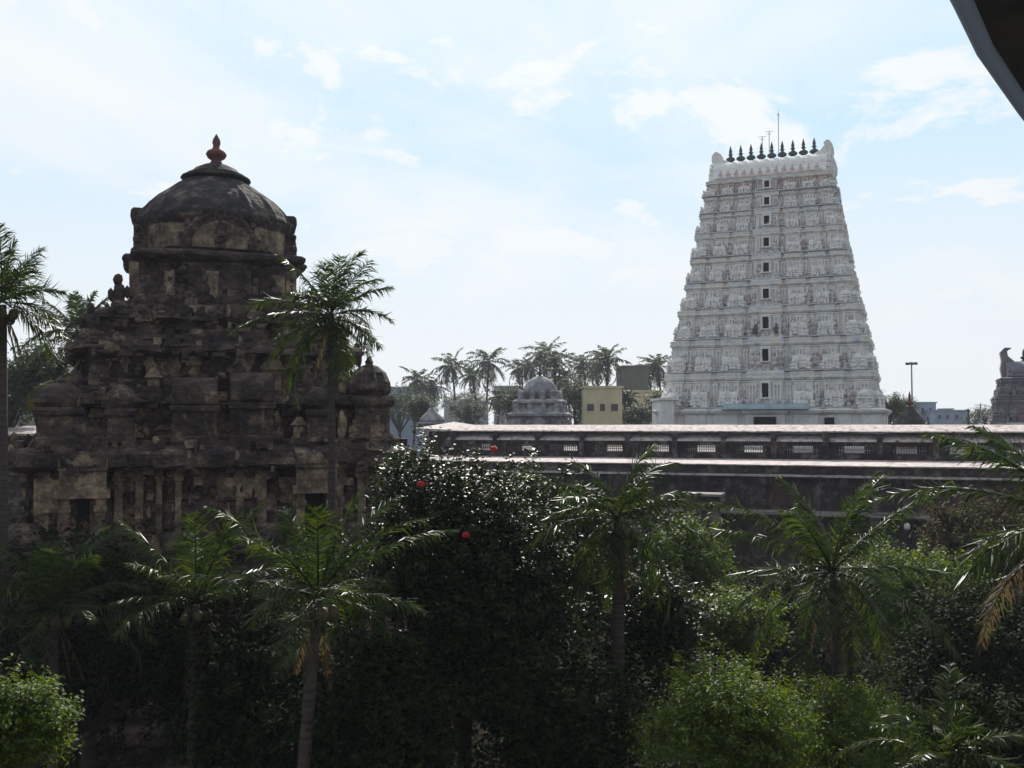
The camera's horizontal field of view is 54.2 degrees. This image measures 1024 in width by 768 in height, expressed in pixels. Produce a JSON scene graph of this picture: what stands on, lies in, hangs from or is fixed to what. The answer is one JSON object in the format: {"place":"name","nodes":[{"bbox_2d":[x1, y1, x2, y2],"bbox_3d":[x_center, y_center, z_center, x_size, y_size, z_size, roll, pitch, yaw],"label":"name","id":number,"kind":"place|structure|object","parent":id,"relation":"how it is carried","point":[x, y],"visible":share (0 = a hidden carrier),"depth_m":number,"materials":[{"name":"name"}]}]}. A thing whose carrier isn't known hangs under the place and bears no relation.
{"place":"outdoors","nodes":[
{"label":"outdoors","id":0,"kind":"place"},
{"bbox_2d":[389,387,437,471],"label":"house","id":1,"kind":"structure","parent":0,"point":[407,433],"depth_m":209.78,"materials":[{"name":"blue concrete"}]},
{"bbox_2d":[0,0,1023,424],"label":"sky","id":2,"kind":"structure","parent":0,"point":[519,173],"materials":[{"name":"blue"}]},
{"bbox_2d":[622,389,640,409],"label":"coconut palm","id":3,"kind":"object","parent":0,"point":[628,398],"visible":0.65,"depth_m":149.75,"materials":[{"name":"green plant"}]},
{"bbox_2d":[622,390,663,424],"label":"house","id":4,"kind":"structure","parent":0,"point":[639,399],"depth_m":172.03,"materials":[{"name":"beige paint"}]},
{"bbox_2d":[648,375,653,389],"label":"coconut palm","id":5,"kind":"object","parent":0,"point":[649,383],"visible":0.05,"depth_m":189.47,"materials":[{"name":"green plant"}]},
{"bbox_2d":[661,367,666,390],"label":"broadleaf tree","id":6,"kind":"object","parent":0,"point":[663,383],"visible":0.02,"depth_m":209.59,"materials":[{"name":"green plant"}]},
{"bbox_2d":[339,444,1022,767],"bbox_3d":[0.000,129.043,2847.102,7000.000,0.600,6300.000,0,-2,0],"label":"ground","id":7,"kind":"structure","parent":0,"point":[480,732],"depth_m":43.75,"materials":[{"name":"soil"}]},
{"bbox_2d":[7,344,34,426],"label":"broadleaf tree","id":8,"kind":"object","parent":7,"relation":"on","point":[12,417],"visible":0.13,"depth_m":79.99,"materials":[{"name":"green plant"}]},
{"bbox_2d":[8,426,35,525],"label":"shed","id":9,"kind":"structure","parent":7,"relation":"on","point":[14,491],"depth_m":74.74,"materials":[{"name":"grey concrete"}]},
{"bbox_2d":[10,409,35,425],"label":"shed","id":10,"kind":"structure","parent":7,"relation":"on","point":[32,423],"depth_m":94.93,"materials":[{"name":"grey"}]},
{"bbox_2d":[0,222,70,766],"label":"coconut palm","id":11,"kind":"object","parent":7,"relation":"on","point":[10,289],"visible":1,"depth_m":25.93,"materials":[{"name":"green plant"}]},
{"bbox_2d":[7,332,74,424],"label":"broadleaf tree","id":12,"kind":"object","parent":7,"relation":"on","point":[22,380],"visible":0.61,"depth_m":73.50,"materials":[{"name":"green plant"}]},
{"bbox_2d":[0,653,84,767],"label":"broadleaf tree","id":13,"kind":"object","parent":7,"relation":"on","point":[32,720],"visible":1,"depth_m":13.68,"materials":[{"name":"green plant"}]},
{"bbox_2d":[20,289,109,372],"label":"coconut palm","id":14,"kind":"object","parent":7,"relation":"on","point":[77,307],"visible":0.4,"depth_m":61.44,"materials":[{"name":"green plant"}]},
{"bbox_2d":[0,522,159,767],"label":"coconut palm","id":15,"kind":"object","parent":7,"relation":"on","point":[57,591],"visible":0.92,"depth_m":24.58,"materials":[{"name":"green plant"}]},
{"bbox_2d":[0,506,245,767],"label":"broadleaf tree","id":16,"kind":"object","parent":7,"relation":"on","point":[88,640],"visible":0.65,"depth_m":27.14,"materials":[{"name":"green plant"}]},
{"bbox_2d":[104,497,305,767],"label":"coconut palm","id":17,"kind":"object","parent":7,"relation":"on","point":[196,614],"visible":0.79,"depth_m":25.47,"materials":[{"name":"green plant"}]},
{"bbox_2d":[8,134,441,767],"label":"shrine tower","id":18,"kind":"structure","parent":7,"relation":"on","point":[166,406],"depth_m":35.91,"materials":[{"name":"stone"}]},
{"bbox_2d":[120,579,343,767],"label":"broadleaf tree","id":19,"kind":"object","parent":7,"relation":"on","point":[238,688],"visible":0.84,"depth_m":25.77,"materials":[{"name":"green plant"}]},
{"bbox_2d":[154,490,459,767],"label":"coconut palm","id":20,"kind":"object","parent":7,"relation":"on","point":[315,616],"visible":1,"depth_m":19.63,"materials":[{"name":"green plant"}]},
{"bbox_2d":[226,249,395,766],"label":"coconut palm","id":21,"kind":"object","parent":7,"relation":"on","point":[330,304],"visible":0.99,"depth_m":29.79,"materials":[{"name":"green plant"}]},
{"bbox_2d":[268,566,428,739],"bbox_3d":[-3.609,8.547,22.875,3.583,8.796,3.551,0,-2,0],"label":"coconut palm","id":22,"kind":"object","parent":7,"relation":"on","point":[329,626],"visible":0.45,"depth_m":22.48,"materials":[{"name":"green plant"}]},
{"bbox_2d":[257,615,509,767],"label":"broadleaf tree","id":23,"kind":"object","parent":7,"relation":"on","point":[396,715],"visible":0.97,"depth_m":20.50,"materials":[{"name":"green plant"}]},
{"bbox_2d":[388,382,439,445],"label":"broadleaf tree","id":24,"kind":"object","parent":7,"relation":"on","point":[397,423],"visible":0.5,"depth_m":159.61,"materials":[{"name":"green plant"}]},
{"bbox_2d":[398,366,437,449],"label":"coconut palm","id":25,"kind":"object","parent":7,"relation":"on","point":[416,378],"visible":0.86,"depth_m":189.83,"materials":[{"name":"green plant"}]},
{"bbox_2d":[400,390,444,432],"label":"broadleaf tree","id":26,"kind":"object","parent":7,"relation":"on","point":[419,407],"visible":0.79,"depth_m":138.96,"materials":[{"name":"green plant"}]},
{"bbox_2d":[418,400,445,452],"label":"domed shrine","id":27,"kind":"object","parent":7,"relation":"on","point":[431,416],"visible":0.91,"depth_m":118.92,"materials":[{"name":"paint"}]},
{"bbox_2d":[420,375,451,403],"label":"coconut palm","id":28,"kind":"object","parent":7,"relation":"on","point":[434,386],"visible":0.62,"depth_m":209.81,"materials":[{"name":"green plant"}]},
{"bbox_2d":[428,347,471,399],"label":"coconut palm","id":29,"kind":"object","parent":7,"relation":"on","point":[451,367],"visible":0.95,"depth_m":199.92,"materials":[{"name":"green plant"}]},
{"bbox_2d":[321,426,603,767],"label":"broadleaf tree","id":30,"kind":"object","parent":7,"relation":"on","point":[495,592],"visible":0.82,"depth_m":23.41,"materials":[{"name":"green plant"}]},
{"bbox_2d":[436,387,492,409],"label":"broadleaf tree","id":31,"kind":"object","parent":7,"relation":"on","point":[462,396],"visible":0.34,"depth_m":234.52,"materials":[{"name":"green plant"}]},
{"bbox_2d":[443,400,487,449],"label":"house","id":32,"kind":"structure","parent":7,"relation":"on","point":[447,407],"depth_m":189.89,"materials":[{"name":"white concrete"}]},
{"bbox_2d":[448,392,491,424],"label":"broadleaf tree","id":33,"kind":"object","parent":7,"relation":"on","point":[471,413],"visible":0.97,"depth_m":174.47,"materials":[{"name":"green plant"}]},
{"bbox_2d":[458,366,483,398],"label":"coconut palm","id":34,"kind":"object","parent":7,"relation":"on","point":[472,379],"visible":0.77,"depth_m":214.59,"materials":[{"name":"green plant"}]},
{"bbox_2d":[463,347,515,399],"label":"coconut palm","id":35,"kind":"object","parent":7,"relation":"on","point":[487,365],"visible":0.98,"depth_m":194.92,"materials":[{"name":"green plant"}]},
{"bbox_2d":[485,388,511,432],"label":"broadleaf tree","id":36,"kind":"object","parent":7,"relation":"on","point":[491,402],"visible":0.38,"depth_m":169.69,"materials":[{"name":"green plant"}]},
{"bbox_2d":[482,380,527,424],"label":"broadleaf tree","id":37,"kind":"object","parent":7,"relation":"on","point":[508,403],"visible":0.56,"depth_m":149.13,"materials":[{"name":"green plant"}]},
{"bbox_2d":[493,386,522,432],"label":"house","id":38,"kind":"structure","parent":7,"relation":"on","point":[495,415],"depth_m":229.91,"materials":[{"name":"white concrete"}]},
{"bbox_2d":[500,358,538,389],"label":"coconut palm","id":39,"kind":"object","parent":7,"relation":"on","point":[518,363],"visible":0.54,"depth_m":230.05,"materials":[{"name":"green plant"}]},
{"bbox_2d":[513,357,542,382],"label":"coconut palm","id":40,"kind":"object","parent":7,"relation":"on","point":[525,369],"visible":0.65,"depth_m":224.96,"materials":[{"name":"green plant"}]},
{"bbox_2d":[33,574,1023,767],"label":"undergrowth","id":41,"kind":"object","parent":7,"relation":"on","point":[880,674],"visible":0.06,"depth_m":39.73,"materials":[{"name":"green plant"}]},
{"bbox_2d":[506,365,571,446],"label":"stepped shrine","id":42,"kind":"object","parent":7,"relation":"on","point":[539,400],"visible":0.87,"depth_m":122.26,"materials":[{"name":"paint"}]},
{"bbox_2d":[519,336,566,376],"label":"coconut palm","id":43,"kind":"object","parent":7,"relation":"on","point":[538,356],"visible":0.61,"depth_m":215.05,"materials":[{"name":"green plant"}]},
{"bbox_2d":[534,349,575,380],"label":"coconut palm","id":44,"kind":"object","parent":7,"relation":"on","point":[555,360],"visible":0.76,"depth_m":189.74,"materials":[{"name":"green plant"}]},
{"bbox_2d":[476,441,638,671],"bbox_3d":[1.034,7.412,28.682,5.317,11.539,4.538,0,-2,0],"label":"broadleaf tree","id":45,"kind":"object","parent":7,"relation":"on","point":[575,536],"visible":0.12,"depth_m":28.39,"materials":[{"name":"green plant"}]},
{"bbox_2d":[541,361,588,446],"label":"coconut palm","id":46,"kind":"object","parent":7,"relation":"on","point":[563,372],"visible":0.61,"depth_m":184.77,"materials":[{"name":"green plant"}]},
{"bbox_2d":[462,614,674,767],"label":"broadleaf tree","id":47,"kind":"object","parent":7,"relation":"on","point":[555,719],"visible":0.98,"depth_m":21.34,"materials":[{"name":"green plant"}]},
{"bbox_2d":[559,375,589,446],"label":"broadleaf tree","id":48,"kind":"object","parent":7,"relation":"on","point":[571,395],"visible":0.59,"depth_m":149.22,"materials":[{"name":"green plant"}]},
{"bbox_2d":[561,353,605,384],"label":"coconut palm","id":49,"kind":"object","parent":7,"relation":"on","point":[582,367],"visible":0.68,"depth_m":205.01,"materials":[{"name":"green plant"}]},
{"bbox_2d":[585,359,614,385],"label":"coconut palm","id":50,"kind":"object","parent":7,"relation":"on","point":[592,375],"visible":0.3,"depth_m":220.00,"materials":[{"name":"green plant"}]},
{"bbox_2d":[578,386,623,446],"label":"house","id":51,"kind":"structure","parent":7,"relation":"on","point":[600,405],"depth_m":142.95,"materials":[{"name":"beige paint"}]},
{"bbox_2d":[586,403,594,411],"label":"window","id":52,"kind":"structure","parent":51,"relation":"in","point":[590,407],"depth_m":142.86,"materials":[{"name":"grey glass"}]},
{"bbox_2d":[599,403,605,411],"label":"window","id":53,"kind":"structure","parent":51,"relation":"in","point":[602,406],"depth_m":142.86,"materials":[{"name":"grey glass"}]},
{"bbox_2d":[610,403,618,411],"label":"window","id":54,"kind":"structure","parent":51,"relation":"in","point":[614,407],"depth_m":142.86,"materials":[{"name":"grey glass"}]},
{"bbox_2d":[582,343,631,385],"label":"coconut palm","id":55,"kind":"object","parent":7,"relation":"on","point":[604,359],"visible":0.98,"depth_m":180.03,"materials":[{"name":"green plant"}]},
{"bbox_2d":[500,442,727,765],"bbox_3d":[2.662,7.165,23.819,4.583,11.634,4.583,-1,-3,28],"label":"coconut palm","id":56,"kind":"object","parent":7,"relation":"on","point":[615,534],"visible":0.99,"depth_m":23.65,"materials":[{"name":"green plant"}]},
{"bbox_2d":[616,365,649,389],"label":"building","id":57,"kind":"structure","parent":7,"relation":"on","point":[634,377],"depth_m":185.21,"materials":[{"name":"grey concrete"}]},
{"bbox_2d":[619,400,651,424],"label":"broadleaf tree","id":58,"kind":"object","parent":7,"relation":"on","point":[635,415],"visible":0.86,"depth_m":143.31,"materials":[{"name":"green plant"}]},
{"bbox_2d":[588,489,701,642],"bbox_3d":[6.620,9.735,52.049,8.124,8.810,7.417,2,-3,-34],"label":"broadleaf tree","id":59,"kind":"object","parent":7,"relation":"on","point":[634,562],"visible":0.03,"depth_m":51.10,"materials":[{"name":"green plant"}]},
{"bbox_2d":[640,386,662,423],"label":"broadleaf tree","id":60,"kind":"object","parent":7,"relation":"on","point":[655,394],"visible":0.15,"depth_m":149.53,"materials":[{"name":"green plant"}]},
{"bbox_2d":[582,548,723,767],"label":"broadleaf tree","id":61,"kind":"object","parent":7,"relation":"on","point":[651,632],"visible":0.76,"depth_m":26.06,"materials":[{"name":"green plant"}]},
{"bbox_2d":[636,353,671,389],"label":"coconut palm","id":62,"kind":"object","parent":7,"relation":"on","point":[656,368],"visible":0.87,"depth_m":199.75,"materials":[{"name":"green plant"}]},
{"bbox_2d":[650,398,675,446],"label":"wall annex","id":63,"kind":"object","parent":7,"relation":"on","point":[665,408],"depth_m":124.00,"materials":[{"name":"paint"}]},
{"bbox_2d":[636,508,742,695],"bbox_3d":[7.820,9.624,44.600,4.978,8.423,5.320,0,-2,0],"label":"broadleaf tree","id":64,"kind":"object","parent":7,"relation":"on","point":[694,558],"visible":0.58,"depth_m":43.80,"materials":[{"name":"green plant"}]},
{"bbox_2d":[679,492,724,583],"bbox_3d":[11.737,10.632,61.616,2.600,7.803,1.800,-1,-2,20],"label":"slab shelter","id":65,"kind":"object","parent":7,"relation":"on","point":[708,497],"visible":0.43,"depth_m":61.01,"materials":[{"name":"concrete"}]},
{"bbox_2d":[405,416,1023,608],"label":"corridor building","id":66,"kind":"structure","parent":7,"relation":"on","point":[829,469],"depth_m":73.57,"materials":[{"name":"concrete"}]},
{"bbox_2d":[904,522,909,529],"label":"wall lamp","id":67,"kind":"object","parent":66,"relation":"attached to","point":[908,526],"visible":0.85,"depth_m":65.73,"materials":[{"name":"metal"}]},
{"bbox_2d":[967,409,969,424],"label":"roof post","id":68,"kind":"object","parent":66,"relation":"on","point":[968,419],"visible":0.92,"depth_m":78.40,"materials":[{"name":"metal"}]},
{"bbox_2d":[618,633,842,767],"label":"broadleaf tree","id":69,"kind":"object","parent":7,"relation":"on","point":[735,723],"visible":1,"depth_m":18.78,"materials":[{"name":"green plant"}]},
{"bbox_2d":[684,579,798,683],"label":"broadleaf tree","id":70,"kind":"object","parent":7,"relation":"on","point":[741,629],"visible":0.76,"depth_m":34.96,"materials":[{"name":"green plant"}]},
{"bbox_2d":[652,138,891,448],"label":"gateway tower","id":71,"kind":"structure","parent":7,"relation":"on","point":[772,328],"depth_m":123.93,"materials":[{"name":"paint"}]},
{"bbox_2d":[754,417,775,424],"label":"doorway","id":72,"kind":"structure","parent":71,"relation":"in","point":[757,420],"depth_m":120.98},
{"bbox_2d":[777,113,778,157],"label":"antenna","id":73,"kind":"object","parent":71,"relation":"on","point":[778,133],"visible":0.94,"depth_m":131.65,"materials":[{"name":"grey metal"}]},
{"bbox_2d":[824,417,833,424],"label":"doorway","id":74,"kind":"structure","parent":71,"relation":"in","point":[827,420],"depth_m":118.51,"materials":[{"name":"black"}]},
{"bbox_2d":[676,558,879,696],"bbox_3d":[11.867,11.710,46.419,10.132,7.639,8.186,-1,-3,28],"label":"broadleaf tree","id":75,"kind":"object","parent":7,"relation":"on","point":[778,656],"visible":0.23,"depth_m":44.48,"materials":[{"name":"green plant"}]},
{"bbox_2d":[700,470,960,764],"bbox_3d":[7.822,7.567,24.963,6.246,10.926,6.010,0,-2,0],"label":"coconut palm","id":76,"kind":"object","parent":7,"relation":"on","point":[830,587],"visible":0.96,"depth_m":24.54,"materials":[{"name":"green plant"}]},
{"bbox_2d":[777,663,948,767],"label":"broadleaf tree","id":77,"kind":"object","parent":7,"relation":"on","point":[838,729],"visible":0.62,"depth_m":22.26,"materials":[{"name":"green plant"}]},
{"bbox_2d":[883,390,911,424],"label":"broadleaf tree","id":78,"kind":"object","parent":7,"relation":"on","point":[894,404],"visible":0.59,"depth_m":148.70,"materials":[{"name":"green plant"}]},
{"bbox_2d":[801,519,1005,703],"bbox_3d":[16.619,9.697,41.605,7.414,8.031,7.205,2,-3,-39],"label":"broadleaf tree","id":79,"kind":"object","parent":7,"relation":"on","point":[887,556],"visible":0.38,"depth_m":40.79,"materials":[{"name":"green plant"}]},
{"bbox_2d":[905,362,917,405],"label":"floodlight mast","id":80,"kind":"object","parent":7,"relation":"on","point":[912,363],"visible":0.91,"depth_m":180.01,"materials":[{"name":"metal"}]},
{"bbox_2d":[900,393,924,411],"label":"broadleaf tree","id":81,"kind":"object","parent":7,"relation":"on","point":[915,407],"visible":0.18,"depth_m":238.25,"materials":[{"name":"green plant"}]},
{"bbox_2d":[914,402,936,420],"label":"apartment block","id":82,"kind":"structure","parent":7,"relation":"on","point":[928,406],"depth_m":259.95,"materials":[{"name":"blue paint"}]},
{"bbox_2d":[833,662,1023,767],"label":"coconut palm","id":83,"kind":"object","parent":7,"relation":"on","point":[948,740],"visible":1,"depth_m":16.73,"materials":[{"name":"green plant"}]},
{"bbox_2d":[868,423,1023,653],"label":"coconut palm","id":84,"kind":"object","parent":7,"relation":"on","point":[987,562],"visible":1,"depth_m":16.66,"materials":[{"name":"green plant"}]},
{"bbox_2d":[925,410,967,449],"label":"apartment block","id":85,"kind":"structure","parent":7,"relation":"on","point":[943,417],"depth_m":254.85,"materials":[{"name":"blue paint"}]},
{"bbox_2d":[937,408,953,409],"bbox_3d":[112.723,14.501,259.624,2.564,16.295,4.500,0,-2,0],"label":"roof stairhead","id":86,"kind":"object","parent":85,"relation":"on","point":[946,409],"visible":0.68,"depth_m":258.07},
{"bbox_2d":[880,562,1023,726],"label":"broadleaf tree","id":87,"kind":"object","parent":7,"relation":"on","point":[1004,648],"visible":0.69,"depth_m":29.41,"materials":[{"name":"green plant"}]},
{"bbox_2d":[905,485,1023,623],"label":"broadleaf tree","id":88,"kind":"object","parent":7,"relation":"on","point":[943,529],"visible":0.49,"depth_m":49.23,"materials":[{"name":"green plant"}]},
{"bbox_2d":[912,665,1023,767],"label":"broadleaf tree","id":89,"kind":"object","parent":7,"relation":"on","point":[991,721],"visible":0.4,"depth_m":17.61,"materials":[{"name":"green plant"}]},
{"bbox_2d":[955,404,990,424],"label":"broadleaf tree","id":90,"kind":"object","parent":7,"relation":"on","point":[976,418],"visible":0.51,"depth_m":198.75,"materials":[{"name":"green plant"}]},
{"bbox_2d":[975,403,986,424],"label":"utility pole","id":91,"kind":"object","parent":7,"relation":"on","point":[980,409],"visible":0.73,"depth_m":189.90,"materials":[{"name":"grey concrete"}]},
{"bbox_2d":[950,0,1023,120],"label":"canopy roof","id":92,"kind":"structure","parent":7,"relation":"on","point":[994,30],"depth_m":3.08,"materials":[{"name":"metal"}]},
{"bbox_2d":[888,391,930,448],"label":"spire","id":93,"kind":"structure","parent":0,"point":[909,415],"depth_m":97.14,"materials":[{"name":"stone"}]},
{"bbox_2d":[987,348,1023,449],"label":"gateway tower","id":94,"kind":"structure","parent":0,"point":[1007,402],"depth_m":118.33,"materials":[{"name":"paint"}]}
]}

